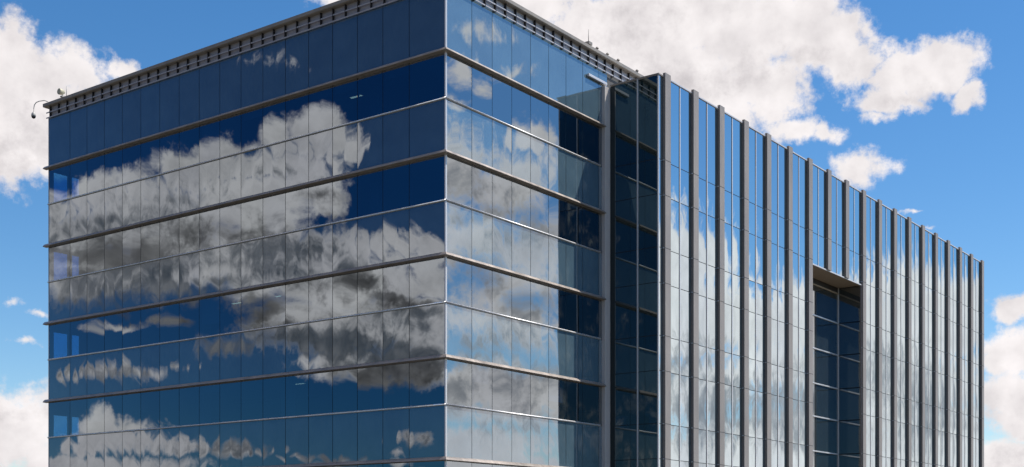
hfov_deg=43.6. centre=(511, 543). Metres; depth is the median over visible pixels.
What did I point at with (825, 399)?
recess window
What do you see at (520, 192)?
window
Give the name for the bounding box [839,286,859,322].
recess window
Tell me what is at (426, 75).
window
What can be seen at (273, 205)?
window
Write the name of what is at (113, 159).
window
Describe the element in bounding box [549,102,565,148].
window
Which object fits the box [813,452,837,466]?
recess window
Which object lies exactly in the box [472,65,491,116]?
window
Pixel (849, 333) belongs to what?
recess window
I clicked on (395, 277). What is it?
window
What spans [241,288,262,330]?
window
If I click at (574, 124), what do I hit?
window
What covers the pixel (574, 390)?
window
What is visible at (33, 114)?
security camera
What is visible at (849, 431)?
recess window
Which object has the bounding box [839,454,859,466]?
recess window
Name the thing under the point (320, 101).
window
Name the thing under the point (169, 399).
window
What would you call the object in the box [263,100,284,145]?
window
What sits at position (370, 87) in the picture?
window
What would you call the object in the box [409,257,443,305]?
window
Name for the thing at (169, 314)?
window
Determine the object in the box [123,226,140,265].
window
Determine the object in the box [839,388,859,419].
recess window
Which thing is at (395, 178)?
window
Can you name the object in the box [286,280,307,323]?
window
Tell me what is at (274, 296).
window
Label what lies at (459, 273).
window
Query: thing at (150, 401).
window
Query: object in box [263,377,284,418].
window
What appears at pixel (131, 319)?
window
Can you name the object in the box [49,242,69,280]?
window
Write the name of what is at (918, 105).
sky
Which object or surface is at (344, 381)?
window
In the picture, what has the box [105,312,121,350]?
window
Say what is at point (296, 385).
window
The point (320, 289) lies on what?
window
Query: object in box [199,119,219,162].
window
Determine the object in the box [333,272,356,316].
window
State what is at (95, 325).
window
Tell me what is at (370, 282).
window
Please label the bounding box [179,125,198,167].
window
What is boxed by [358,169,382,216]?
window
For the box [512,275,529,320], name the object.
window
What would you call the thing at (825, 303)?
recess window
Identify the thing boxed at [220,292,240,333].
window
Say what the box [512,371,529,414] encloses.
window
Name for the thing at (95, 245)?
window
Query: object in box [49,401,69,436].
window
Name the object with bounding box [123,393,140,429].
window
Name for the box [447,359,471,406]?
window
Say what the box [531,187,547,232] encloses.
window
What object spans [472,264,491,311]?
window
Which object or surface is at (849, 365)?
recess window
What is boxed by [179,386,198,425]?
window
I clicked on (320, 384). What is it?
window
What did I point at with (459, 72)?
window
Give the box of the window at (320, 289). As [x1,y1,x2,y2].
[309,276,331,320]
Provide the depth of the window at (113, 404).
62.63 m
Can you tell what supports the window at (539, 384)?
in the office building
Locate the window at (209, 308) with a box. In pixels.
[199,296,219,336]
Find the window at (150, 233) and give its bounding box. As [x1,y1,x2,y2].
[141,221,159,261]
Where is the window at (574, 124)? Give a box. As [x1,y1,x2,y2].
[566,111,582,156]
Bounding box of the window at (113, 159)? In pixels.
[105,148,121,187]
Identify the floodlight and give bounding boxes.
[57,86,66,96]
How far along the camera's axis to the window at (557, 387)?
56.30 m
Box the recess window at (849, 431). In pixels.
[839,420,859,453]
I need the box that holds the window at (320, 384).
[309,371,331,414]
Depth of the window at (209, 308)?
58.40 m
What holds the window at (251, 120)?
in the office building
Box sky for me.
[0,0,1023,466]
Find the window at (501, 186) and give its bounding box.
[492,172,511,220]
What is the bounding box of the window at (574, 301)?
[566,291,582,333]
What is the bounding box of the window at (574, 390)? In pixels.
[566,381,582,421]
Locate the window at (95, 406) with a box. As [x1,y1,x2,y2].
[87,397,103,432]
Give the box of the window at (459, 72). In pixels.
[447,53,471,107]
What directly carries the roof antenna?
on the office building
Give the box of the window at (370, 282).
[358,267,382,313]
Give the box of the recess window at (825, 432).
[813,417,837,453]
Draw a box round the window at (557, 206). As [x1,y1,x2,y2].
[549,194,565,238]
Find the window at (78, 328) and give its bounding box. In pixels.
[70,319,86,355]
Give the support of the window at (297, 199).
in the office building
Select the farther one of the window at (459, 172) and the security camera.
the security camera
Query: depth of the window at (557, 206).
56.30 m
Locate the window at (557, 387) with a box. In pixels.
[549,378,565,419]
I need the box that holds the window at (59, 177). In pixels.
[49,163,69,202]
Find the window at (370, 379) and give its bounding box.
[358,366,382,410]
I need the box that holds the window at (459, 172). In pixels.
[447,155,471,207]
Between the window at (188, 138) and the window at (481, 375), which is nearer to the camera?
the window at (481, 375)
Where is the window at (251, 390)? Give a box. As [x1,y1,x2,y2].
[241,379,262,419]
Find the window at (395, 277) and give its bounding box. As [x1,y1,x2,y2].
[383,263,408,309]
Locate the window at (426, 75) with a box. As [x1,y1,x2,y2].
[409,53,443,105]
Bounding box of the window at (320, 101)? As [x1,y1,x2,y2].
[309,86,331,132]
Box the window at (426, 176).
[409,155,443,205]
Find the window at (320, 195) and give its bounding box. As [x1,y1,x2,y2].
[309,181,331,226]
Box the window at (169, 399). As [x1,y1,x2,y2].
[160,388,178,426]
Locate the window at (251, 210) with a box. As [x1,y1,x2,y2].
[241,197,262,240]
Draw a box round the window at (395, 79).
[383,63,408,112]
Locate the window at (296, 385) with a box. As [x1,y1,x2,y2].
[286,374,307,416]
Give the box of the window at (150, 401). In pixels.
[141,390,159,428]
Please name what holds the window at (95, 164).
in the office building
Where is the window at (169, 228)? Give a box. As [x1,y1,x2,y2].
[160,217,178,257]
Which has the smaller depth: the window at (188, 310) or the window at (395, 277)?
the window at (395, 277)
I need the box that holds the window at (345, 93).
[333,78,356,126]
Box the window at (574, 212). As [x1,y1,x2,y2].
[566,201,582,244]
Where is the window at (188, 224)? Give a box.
[179,212,198,253]
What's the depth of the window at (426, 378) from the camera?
50.67 m
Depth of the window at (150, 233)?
60.92 m
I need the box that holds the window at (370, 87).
[358,71,382,119]
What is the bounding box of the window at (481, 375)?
[472,364,491,409]
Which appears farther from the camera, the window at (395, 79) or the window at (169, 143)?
the window at (169, 143)
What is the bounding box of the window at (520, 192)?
[512,180,529,226]
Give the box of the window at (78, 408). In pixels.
[70,399,86,434]
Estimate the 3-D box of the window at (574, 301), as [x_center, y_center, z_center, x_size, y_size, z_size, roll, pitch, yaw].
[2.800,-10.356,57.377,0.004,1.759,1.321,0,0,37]
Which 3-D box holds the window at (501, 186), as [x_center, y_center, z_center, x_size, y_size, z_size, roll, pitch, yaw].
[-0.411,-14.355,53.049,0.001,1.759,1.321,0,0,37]
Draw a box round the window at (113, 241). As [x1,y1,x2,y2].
[105,230,121,268]
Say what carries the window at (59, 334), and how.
in the office building
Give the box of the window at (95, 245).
[87,234,103,272]
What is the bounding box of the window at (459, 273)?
[447,257,471,306]
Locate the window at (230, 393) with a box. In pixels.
[220,381,240,421]
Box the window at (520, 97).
[512,85,529,132]
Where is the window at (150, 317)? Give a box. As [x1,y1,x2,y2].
[141,306,159,344]
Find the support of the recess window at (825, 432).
in the office building
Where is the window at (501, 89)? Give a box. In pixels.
[492,75,511,124]
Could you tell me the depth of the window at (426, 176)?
50.67 m
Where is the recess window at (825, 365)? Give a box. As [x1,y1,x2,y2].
[813,349,837,387]
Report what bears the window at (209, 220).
in the office building
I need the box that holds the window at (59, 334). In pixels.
[49,321,69,358]
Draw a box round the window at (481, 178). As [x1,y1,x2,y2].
[472,165,491,213]
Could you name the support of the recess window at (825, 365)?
in the office building
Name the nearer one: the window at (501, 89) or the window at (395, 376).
the window at (395, 376)
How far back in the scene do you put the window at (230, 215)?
57.55 m
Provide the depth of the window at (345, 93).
53.31 m
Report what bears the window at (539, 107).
in the office building
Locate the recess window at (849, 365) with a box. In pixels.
[839,354,859,388]
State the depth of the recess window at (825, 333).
76.77 m
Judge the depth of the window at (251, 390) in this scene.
56.69 m
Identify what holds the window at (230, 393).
in the office building
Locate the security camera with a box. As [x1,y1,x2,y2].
[31,100,47,118]
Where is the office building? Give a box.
[43,0,983,466]
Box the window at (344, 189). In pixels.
[333,175,356,221]
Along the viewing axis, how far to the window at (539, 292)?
55.20 m
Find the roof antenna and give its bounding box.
[585,29,591,45]
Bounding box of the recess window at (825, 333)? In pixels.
[813,316,837,353]
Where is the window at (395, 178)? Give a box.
[383,163,408,211]
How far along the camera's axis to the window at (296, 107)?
55.00 m
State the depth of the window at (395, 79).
51.61 m
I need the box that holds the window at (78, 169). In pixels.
[70,158,86,197]
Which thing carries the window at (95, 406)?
in the office building
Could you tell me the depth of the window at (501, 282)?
53.02 m
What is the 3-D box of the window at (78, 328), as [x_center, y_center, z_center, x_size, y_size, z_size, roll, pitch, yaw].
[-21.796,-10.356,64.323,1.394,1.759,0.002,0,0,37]
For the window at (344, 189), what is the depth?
53.31 m
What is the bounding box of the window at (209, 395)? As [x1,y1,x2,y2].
[199,384,219,423]
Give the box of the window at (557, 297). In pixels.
[549,286,565,329]
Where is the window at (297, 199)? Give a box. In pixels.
[286,187,307,231]
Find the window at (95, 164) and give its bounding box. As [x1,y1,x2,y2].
[87,153,103,192]
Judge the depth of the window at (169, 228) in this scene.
60.09 m
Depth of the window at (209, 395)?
58.40 m
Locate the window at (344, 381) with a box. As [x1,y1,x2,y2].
[333,369,356,412]
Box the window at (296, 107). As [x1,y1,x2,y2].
[286,93,307,138]
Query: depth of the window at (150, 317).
60.92 m
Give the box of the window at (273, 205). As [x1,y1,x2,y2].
[263,192,284,236]
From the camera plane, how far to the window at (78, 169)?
64.31 m
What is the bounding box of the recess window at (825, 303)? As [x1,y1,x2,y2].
[813,285,837,322]
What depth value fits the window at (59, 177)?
65.28 m
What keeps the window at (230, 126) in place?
in the office building
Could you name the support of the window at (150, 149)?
in the office building
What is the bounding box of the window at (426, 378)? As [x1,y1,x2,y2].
[409,359,443,405]
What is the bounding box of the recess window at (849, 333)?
[839,322,859,354]
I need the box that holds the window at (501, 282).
[492,270,511,316]
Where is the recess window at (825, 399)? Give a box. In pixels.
[813,384,837,419]
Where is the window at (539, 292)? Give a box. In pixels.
[531,281,547,324]
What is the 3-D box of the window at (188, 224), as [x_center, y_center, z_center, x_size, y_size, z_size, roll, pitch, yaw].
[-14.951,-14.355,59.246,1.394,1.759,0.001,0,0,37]
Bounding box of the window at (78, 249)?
[70,238,86,276]
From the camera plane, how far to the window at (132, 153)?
61.74 m
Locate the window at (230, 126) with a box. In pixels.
[220,113,240,156]
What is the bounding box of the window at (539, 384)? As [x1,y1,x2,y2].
[531,374,547,416]
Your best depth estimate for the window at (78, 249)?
64.31 m
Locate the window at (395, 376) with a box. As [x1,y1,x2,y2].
[383,363,408,407]
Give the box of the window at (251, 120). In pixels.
[241,106,262,150]
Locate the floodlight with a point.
(60, 91)
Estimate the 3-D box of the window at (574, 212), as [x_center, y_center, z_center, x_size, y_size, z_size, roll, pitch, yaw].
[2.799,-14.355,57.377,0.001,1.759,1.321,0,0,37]
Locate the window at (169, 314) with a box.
[160,303,178,342]
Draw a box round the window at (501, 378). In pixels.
[492,367,511,411]
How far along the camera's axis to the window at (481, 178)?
51.93 m
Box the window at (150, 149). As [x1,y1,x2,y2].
[141,137,159,177]
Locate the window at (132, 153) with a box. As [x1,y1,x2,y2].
[123,142,140,182]
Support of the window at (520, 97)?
in the office building
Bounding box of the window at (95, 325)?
[87,316,103,352]
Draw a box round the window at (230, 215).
[220,202,240,244]
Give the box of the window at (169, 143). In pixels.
[160,131,178,172]
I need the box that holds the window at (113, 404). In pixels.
[105,395,121,431]
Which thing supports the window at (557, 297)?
in the office building
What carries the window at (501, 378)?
in the office building
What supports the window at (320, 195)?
in the office building
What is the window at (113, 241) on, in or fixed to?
in the office building
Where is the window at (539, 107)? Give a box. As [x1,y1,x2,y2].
[531,94,547,140]
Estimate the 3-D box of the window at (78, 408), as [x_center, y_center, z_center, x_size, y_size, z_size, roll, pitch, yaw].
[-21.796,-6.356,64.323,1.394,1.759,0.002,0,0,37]
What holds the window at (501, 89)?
in the office building
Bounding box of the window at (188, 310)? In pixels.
[179,299,198,339]
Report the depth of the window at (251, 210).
56.69 m
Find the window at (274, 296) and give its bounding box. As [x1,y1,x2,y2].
[263,284,284,327]
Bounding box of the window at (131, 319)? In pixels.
[123,309,140,347]
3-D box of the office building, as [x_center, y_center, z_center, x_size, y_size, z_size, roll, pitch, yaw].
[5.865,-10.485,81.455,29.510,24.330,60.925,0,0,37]
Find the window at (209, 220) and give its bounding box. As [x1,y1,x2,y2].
[199,207,219,249]

